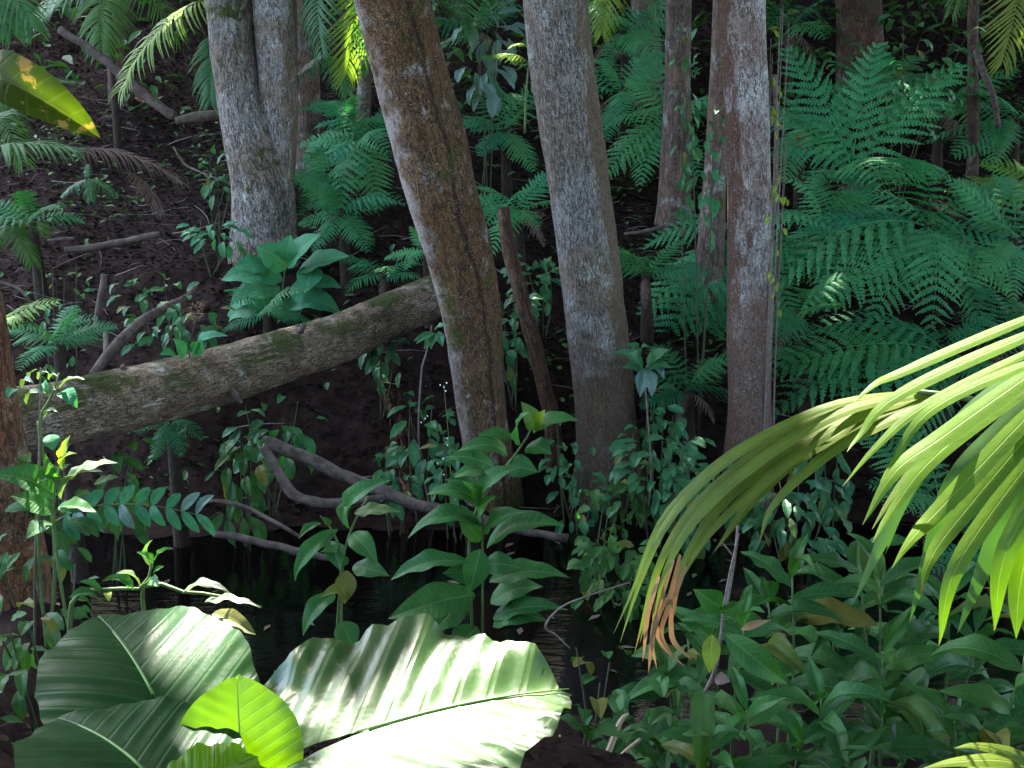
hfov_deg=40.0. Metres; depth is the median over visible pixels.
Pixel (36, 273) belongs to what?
fern
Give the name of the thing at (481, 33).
tree fern
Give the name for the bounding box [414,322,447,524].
seedling
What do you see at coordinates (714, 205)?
climbing vine
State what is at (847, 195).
tree fern
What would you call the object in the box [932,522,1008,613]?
tree fern
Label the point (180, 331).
bush
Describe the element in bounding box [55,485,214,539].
compound leaf sapling
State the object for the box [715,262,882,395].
tree fern
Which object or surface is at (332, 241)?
tree fern
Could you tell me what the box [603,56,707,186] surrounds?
tree fern
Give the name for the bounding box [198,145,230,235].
bush
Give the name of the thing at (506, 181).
tree fern
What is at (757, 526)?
bush
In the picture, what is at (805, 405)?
tree fern
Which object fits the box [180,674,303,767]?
elephant ear plant
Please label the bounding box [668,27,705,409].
climbing vine
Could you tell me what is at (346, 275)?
tree fern
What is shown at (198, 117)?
fallen branch
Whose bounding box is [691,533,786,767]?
plant
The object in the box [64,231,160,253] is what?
fallen branch
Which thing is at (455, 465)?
bush
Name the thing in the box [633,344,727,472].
tree fern
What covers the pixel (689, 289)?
tree fern
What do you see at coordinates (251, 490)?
bush
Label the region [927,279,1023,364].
tree fern
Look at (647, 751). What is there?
bush
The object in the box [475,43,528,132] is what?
fern frond
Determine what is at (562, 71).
forest tree
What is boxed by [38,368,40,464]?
thin twig
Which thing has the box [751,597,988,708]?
leafy shrub
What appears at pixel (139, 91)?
fallen branch
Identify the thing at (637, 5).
forest tree
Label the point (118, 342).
fallen branch
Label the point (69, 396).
sprig
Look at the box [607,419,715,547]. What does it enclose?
bush
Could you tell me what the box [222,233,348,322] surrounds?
leafy shrub
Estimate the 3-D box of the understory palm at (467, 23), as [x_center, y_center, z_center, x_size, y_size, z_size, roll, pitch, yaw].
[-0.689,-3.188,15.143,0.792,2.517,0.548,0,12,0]
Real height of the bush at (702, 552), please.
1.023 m
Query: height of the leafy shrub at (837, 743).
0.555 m
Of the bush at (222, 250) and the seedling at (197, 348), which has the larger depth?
the bush at (222, 250)
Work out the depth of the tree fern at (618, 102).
16.66 m
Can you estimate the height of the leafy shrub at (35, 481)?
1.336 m
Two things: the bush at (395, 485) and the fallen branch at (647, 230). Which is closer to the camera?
the bush at (395, 485)
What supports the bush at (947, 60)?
on the ground at (338, 430)
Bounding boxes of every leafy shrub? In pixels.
[0,435,115,625]
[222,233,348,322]
[294,479,399,741]
[388,402,578,637]
[607,624,739,767]
[627,585,804,758]
[654,665,830,767]
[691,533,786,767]
[693,534,869,742]
[745,657,916,767]
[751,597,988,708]
[776,533,944,767]
[786,606,949,767]
[807,722,929,767]
[890,682,1023,767]
[906,561,1023,719]
[925,613,1023,747]
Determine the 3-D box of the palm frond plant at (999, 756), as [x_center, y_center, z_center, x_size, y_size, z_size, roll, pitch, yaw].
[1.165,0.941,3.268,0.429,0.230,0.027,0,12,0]
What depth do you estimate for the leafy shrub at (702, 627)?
6.31 m
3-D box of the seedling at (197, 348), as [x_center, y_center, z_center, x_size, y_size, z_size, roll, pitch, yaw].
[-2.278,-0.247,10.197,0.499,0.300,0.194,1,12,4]
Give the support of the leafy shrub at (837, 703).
on the ground at (338, 430)
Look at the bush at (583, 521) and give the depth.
11.16 m
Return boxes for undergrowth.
[2,0,1023,123]
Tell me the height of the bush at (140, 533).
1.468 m
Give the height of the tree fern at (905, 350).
1.109 m
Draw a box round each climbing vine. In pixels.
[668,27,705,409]
[696,105,725,434]
[763,0,796,429]
[771,130,799,521]
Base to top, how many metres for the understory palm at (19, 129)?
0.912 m
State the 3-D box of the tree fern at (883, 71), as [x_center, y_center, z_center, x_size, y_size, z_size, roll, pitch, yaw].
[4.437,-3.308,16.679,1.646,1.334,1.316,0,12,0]
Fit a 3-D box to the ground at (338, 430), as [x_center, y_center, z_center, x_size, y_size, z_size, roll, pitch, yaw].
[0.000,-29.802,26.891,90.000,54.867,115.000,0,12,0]
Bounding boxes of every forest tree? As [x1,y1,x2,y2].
[0,288,56,611]
[107,0,134,106]
[205,0,300,267]
[295,0,321,179]
[354,0,523,511]
[356,28,371,127]
[523,0,647,513]
[631,0,663,104]
[654,0,692,236]
[694,0,726,330]
[719,0,771,513]
[836,0,888,98]
[965,0,1000,194]
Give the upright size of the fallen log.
0.843 m
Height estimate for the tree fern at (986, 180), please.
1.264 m
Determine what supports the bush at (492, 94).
on the ground at (338, 430)
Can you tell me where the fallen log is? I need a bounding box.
[16,275,441,453]
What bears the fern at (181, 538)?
on the ground at (338, 430)
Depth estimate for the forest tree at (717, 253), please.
13.01 m
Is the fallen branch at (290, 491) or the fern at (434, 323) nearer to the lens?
the fallen branch at (290, 491)
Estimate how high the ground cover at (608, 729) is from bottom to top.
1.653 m
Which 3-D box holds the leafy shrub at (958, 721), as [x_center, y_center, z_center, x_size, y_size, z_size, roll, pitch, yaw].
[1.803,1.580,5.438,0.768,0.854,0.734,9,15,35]
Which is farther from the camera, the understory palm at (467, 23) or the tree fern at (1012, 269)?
the understory palm at (467, 23)
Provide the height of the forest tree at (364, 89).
14.525 m
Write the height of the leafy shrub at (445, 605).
1.847 m
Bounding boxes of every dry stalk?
[606,713,628,751]
[621,738,640,753]
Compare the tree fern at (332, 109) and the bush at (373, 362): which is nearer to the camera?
the bush at (373, 362)
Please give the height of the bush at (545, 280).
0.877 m
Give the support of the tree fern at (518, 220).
on the ground at (338, 430)
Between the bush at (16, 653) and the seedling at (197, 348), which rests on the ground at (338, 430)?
the bush at (16, 653)
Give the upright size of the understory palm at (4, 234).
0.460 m
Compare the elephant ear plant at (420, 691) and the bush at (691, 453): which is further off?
the bush at (691, 453)
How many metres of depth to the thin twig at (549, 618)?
6.15 m
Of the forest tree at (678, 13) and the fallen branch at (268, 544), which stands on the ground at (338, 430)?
the forest tree at (678, 13)
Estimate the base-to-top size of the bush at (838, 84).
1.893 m
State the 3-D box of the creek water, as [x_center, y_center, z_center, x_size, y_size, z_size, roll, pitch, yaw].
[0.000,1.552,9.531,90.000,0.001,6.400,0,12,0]
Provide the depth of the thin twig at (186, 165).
14.43 m
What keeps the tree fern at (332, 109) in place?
on the ground at (338, 430)
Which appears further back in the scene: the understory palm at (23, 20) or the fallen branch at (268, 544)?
the understory palm at (23, 20)
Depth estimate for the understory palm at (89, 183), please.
11.43 m
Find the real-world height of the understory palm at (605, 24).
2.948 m
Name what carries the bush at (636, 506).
on the ground at (338, 430)
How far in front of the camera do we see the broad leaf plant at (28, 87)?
3.85 m
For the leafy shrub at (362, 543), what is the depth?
6.84 m
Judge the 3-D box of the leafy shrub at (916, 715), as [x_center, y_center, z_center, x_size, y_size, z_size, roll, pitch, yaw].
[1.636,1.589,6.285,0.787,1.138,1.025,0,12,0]
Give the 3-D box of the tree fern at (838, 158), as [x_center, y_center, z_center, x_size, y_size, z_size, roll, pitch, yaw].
[3.860,-2.392,14.419,2.323,2.197,1.795,-9,15,-36]
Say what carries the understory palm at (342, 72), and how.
on the ground at (338, 430)
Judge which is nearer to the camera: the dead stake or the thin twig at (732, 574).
the thin twig at (732, 574)
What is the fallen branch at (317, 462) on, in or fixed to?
on the ground at (338, 430)
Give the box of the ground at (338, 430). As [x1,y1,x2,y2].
[0,0,1023,767]
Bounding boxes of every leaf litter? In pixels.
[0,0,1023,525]
[0,701,678,767]
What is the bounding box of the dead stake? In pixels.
[497,206,561,472]
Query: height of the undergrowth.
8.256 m
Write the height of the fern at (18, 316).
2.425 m
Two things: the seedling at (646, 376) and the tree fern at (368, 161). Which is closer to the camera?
the seedling at (646, 376)
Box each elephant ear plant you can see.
[14,606,259,767]
[167,742,259,767]
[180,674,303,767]
[264,613,571,767]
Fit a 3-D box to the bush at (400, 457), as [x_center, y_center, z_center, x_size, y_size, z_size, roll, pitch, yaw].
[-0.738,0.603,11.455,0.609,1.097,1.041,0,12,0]
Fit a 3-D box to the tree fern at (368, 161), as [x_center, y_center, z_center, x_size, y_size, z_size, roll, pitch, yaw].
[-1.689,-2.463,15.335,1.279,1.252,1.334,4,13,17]
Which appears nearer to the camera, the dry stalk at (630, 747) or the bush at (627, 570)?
the dry stalk at (630, 747)
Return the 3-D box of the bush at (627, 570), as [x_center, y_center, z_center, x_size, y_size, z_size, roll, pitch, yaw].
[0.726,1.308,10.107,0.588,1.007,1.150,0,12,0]
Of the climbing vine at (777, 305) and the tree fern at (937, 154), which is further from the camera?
the tree fern at (937, 154)
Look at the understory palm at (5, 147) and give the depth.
10.87 m
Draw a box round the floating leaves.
[57,535,989,671]
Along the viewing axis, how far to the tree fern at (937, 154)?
15.97 m
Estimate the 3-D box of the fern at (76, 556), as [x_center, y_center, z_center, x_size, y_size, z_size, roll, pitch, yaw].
[-3.114,0.660,9.950,0.735,2.475,0.720,-5,13,-23]
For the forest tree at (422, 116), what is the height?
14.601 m
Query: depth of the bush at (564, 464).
11.38 m
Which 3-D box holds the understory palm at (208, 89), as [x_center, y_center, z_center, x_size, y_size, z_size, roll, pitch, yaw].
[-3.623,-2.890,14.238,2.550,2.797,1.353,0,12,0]
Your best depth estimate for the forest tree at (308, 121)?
15.93 m
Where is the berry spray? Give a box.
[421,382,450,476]
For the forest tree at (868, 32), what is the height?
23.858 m
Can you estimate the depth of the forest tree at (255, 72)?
13.48 m
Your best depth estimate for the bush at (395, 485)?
11.03 m
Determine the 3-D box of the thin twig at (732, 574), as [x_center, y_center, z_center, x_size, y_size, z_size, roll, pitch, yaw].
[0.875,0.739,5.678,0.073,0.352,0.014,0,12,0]
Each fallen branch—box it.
[0,280,31,307]
[47,237,74,241]
[57,26,179,121]
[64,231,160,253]
[89,285,197,373]
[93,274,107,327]
[175,110,219,124]
[208,499,298,537]
[212,531,328,560]
[259,445,383,507]
[264,436,568,542]
[624,221,697,235]
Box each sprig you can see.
[6,369,84,647]
[67,540,261,634]
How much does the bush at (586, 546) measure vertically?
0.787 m
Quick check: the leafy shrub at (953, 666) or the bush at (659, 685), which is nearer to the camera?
the bush at (659, 685)
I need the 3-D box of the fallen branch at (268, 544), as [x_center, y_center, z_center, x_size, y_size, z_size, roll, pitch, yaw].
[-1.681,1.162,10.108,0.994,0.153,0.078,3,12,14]
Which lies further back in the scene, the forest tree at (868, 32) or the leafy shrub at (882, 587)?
the forest tree at (868, 32)
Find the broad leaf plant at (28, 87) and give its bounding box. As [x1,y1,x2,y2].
[0,49,99,137]
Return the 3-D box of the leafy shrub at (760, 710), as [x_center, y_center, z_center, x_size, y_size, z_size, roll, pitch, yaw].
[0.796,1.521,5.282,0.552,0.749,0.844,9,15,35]
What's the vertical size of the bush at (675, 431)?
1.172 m
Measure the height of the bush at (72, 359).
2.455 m
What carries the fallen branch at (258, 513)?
in the creek water
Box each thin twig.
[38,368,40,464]
[173,146,220,180]
[544,582,629,647]
[722,525,738,604]
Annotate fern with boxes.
[0,190,85,301]
[6,298,60,331]
[9,305,117,583]
[134,418,202,547]
[224,278,309,333]
[291,170,406,288]
[294,147,375,249]
[298,100,394,209]
[302,95,392,192]
[336,254,421,294]
[385,226,438,331]
[434,0,523,87]
[462,79,538,197]
[477,171,550,287]
[588,0,665,105]
[594,49,699,152]
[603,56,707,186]
[619,238,711,347]
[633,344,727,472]
[636,208,832,339]
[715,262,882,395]
[766,0,837,97]
[770,42,968,246]
[770,97,860,209]
[772,156,1023,332]
[772,308,995,452]
[772,339,870,412]
[773,172,928,298]
[815,48,962,152]
[860,423,984,582]
[866,68,1021,175]
[924,90,1023,179]
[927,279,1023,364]
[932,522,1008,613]
[945,174,1023,315]
[947,156,1023,214]
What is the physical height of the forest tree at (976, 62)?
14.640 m
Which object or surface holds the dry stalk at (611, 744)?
on the ground at (338, 430)
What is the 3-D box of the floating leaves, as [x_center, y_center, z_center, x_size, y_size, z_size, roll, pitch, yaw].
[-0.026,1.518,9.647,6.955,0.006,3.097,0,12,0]
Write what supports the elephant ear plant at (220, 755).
on the ground at (338, 430)
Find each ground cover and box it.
[0,46,1023,505]
[0,555,920,767]
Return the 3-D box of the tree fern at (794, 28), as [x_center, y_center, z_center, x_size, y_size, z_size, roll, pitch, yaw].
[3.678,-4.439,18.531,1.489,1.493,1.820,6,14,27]
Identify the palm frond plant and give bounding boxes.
[614,316,1023,672]
[924,743,1023,767]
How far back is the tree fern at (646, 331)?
12.88 m
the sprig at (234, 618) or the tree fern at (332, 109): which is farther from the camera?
the tree fern at (332, 109)
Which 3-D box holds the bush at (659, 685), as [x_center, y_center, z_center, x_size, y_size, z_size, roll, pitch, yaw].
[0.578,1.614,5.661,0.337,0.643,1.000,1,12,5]
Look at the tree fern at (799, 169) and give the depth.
15.46 m
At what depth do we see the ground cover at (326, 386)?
15.21 m
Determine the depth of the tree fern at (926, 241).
13.04 m
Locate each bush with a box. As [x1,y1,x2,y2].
[0,452,117,654]
[0,564,102,732]
[24,263,93,532]
[97,429,156,583]
[107,271,234,415]
[176,218,250,279]
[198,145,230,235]
[209,426,267,550]
[219,394,326,523]
[358,337,409,423]
[372,446,422,534]
[386,391,456,523]
[419,409,468,541]
[450,0,524,203]
[499,277,542,411]
[500,253,560,342]
[538,423,594,523]
[555,468,613,535]
[560,696,673,767]
[566,538,655,627]
[571,489,657,600]
[571,645,631,754]
[600,460,659,539]
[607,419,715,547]
[614,674,694,767]
[635,370,687,507]
[668,469,717,558]
[715,463,770,545]
[742,458,852,574]
[787,440,862,539]
[821,42,897,215]
[871,14,992,221]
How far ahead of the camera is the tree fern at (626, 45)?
17.96 m
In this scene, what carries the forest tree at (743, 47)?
on the ground at (338, 430)
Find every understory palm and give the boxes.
[0,0,68,47]
[0,77,189,287]
[0,102,37,177]
[0,220,54,270]
[26,0,189,157]
[33,0,252,116]
[61,164,118,204]
[297,0,371,100]
[431,0,482,42]
[588,0,664,44]
[942,0,1023,78]
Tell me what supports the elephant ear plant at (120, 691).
on the ground at (338, 430)
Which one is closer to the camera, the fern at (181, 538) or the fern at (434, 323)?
the fern at (181, 538)
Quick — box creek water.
[44,512,1023,753]
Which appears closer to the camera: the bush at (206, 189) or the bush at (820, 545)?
the bush at (820, 545)
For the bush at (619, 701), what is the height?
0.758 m
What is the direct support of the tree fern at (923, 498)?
on the ground at (338, 430)
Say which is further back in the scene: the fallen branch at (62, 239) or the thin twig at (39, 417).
the fallen branch at (62, 239)
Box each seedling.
[160,330,226,367]
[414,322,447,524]
[614,341,671,505]
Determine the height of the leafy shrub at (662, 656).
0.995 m
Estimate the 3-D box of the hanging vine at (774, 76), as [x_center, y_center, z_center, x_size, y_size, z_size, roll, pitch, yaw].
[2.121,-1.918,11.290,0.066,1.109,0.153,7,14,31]
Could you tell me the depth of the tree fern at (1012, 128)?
15.84 m
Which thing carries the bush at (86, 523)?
on the ground at (338, 430)
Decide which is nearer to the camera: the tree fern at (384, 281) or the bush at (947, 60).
the tree fern at (384, 281)
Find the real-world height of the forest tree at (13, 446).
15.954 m
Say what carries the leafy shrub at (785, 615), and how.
on the ground at (338, 430)
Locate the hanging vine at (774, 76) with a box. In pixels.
[772,74,778,213]
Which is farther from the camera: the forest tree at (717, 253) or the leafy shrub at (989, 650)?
the forest tree at (717, 253)
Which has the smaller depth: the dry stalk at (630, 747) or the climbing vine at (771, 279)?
the dry stalk at (630, 747)
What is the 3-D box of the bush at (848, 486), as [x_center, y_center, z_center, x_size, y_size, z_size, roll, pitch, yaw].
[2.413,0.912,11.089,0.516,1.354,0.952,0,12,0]
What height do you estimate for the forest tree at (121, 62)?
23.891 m
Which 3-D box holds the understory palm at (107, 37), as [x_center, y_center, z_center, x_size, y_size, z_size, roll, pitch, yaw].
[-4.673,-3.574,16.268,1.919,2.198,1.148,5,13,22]
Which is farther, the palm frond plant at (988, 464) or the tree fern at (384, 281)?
the tree fern at (384, 281)
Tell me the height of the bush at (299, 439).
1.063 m
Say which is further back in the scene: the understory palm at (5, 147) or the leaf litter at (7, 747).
the understory palm at (5, 147)
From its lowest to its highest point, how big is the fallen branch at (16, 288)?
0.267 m
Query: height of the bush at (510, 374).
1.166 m
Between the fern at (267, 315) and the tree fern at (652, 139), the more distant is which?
the tree fern at (652, 139)
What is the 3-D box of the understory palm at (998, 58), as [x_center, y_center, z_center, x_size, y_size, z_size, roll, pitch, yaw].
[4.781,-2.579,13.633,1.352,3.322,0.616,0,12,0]

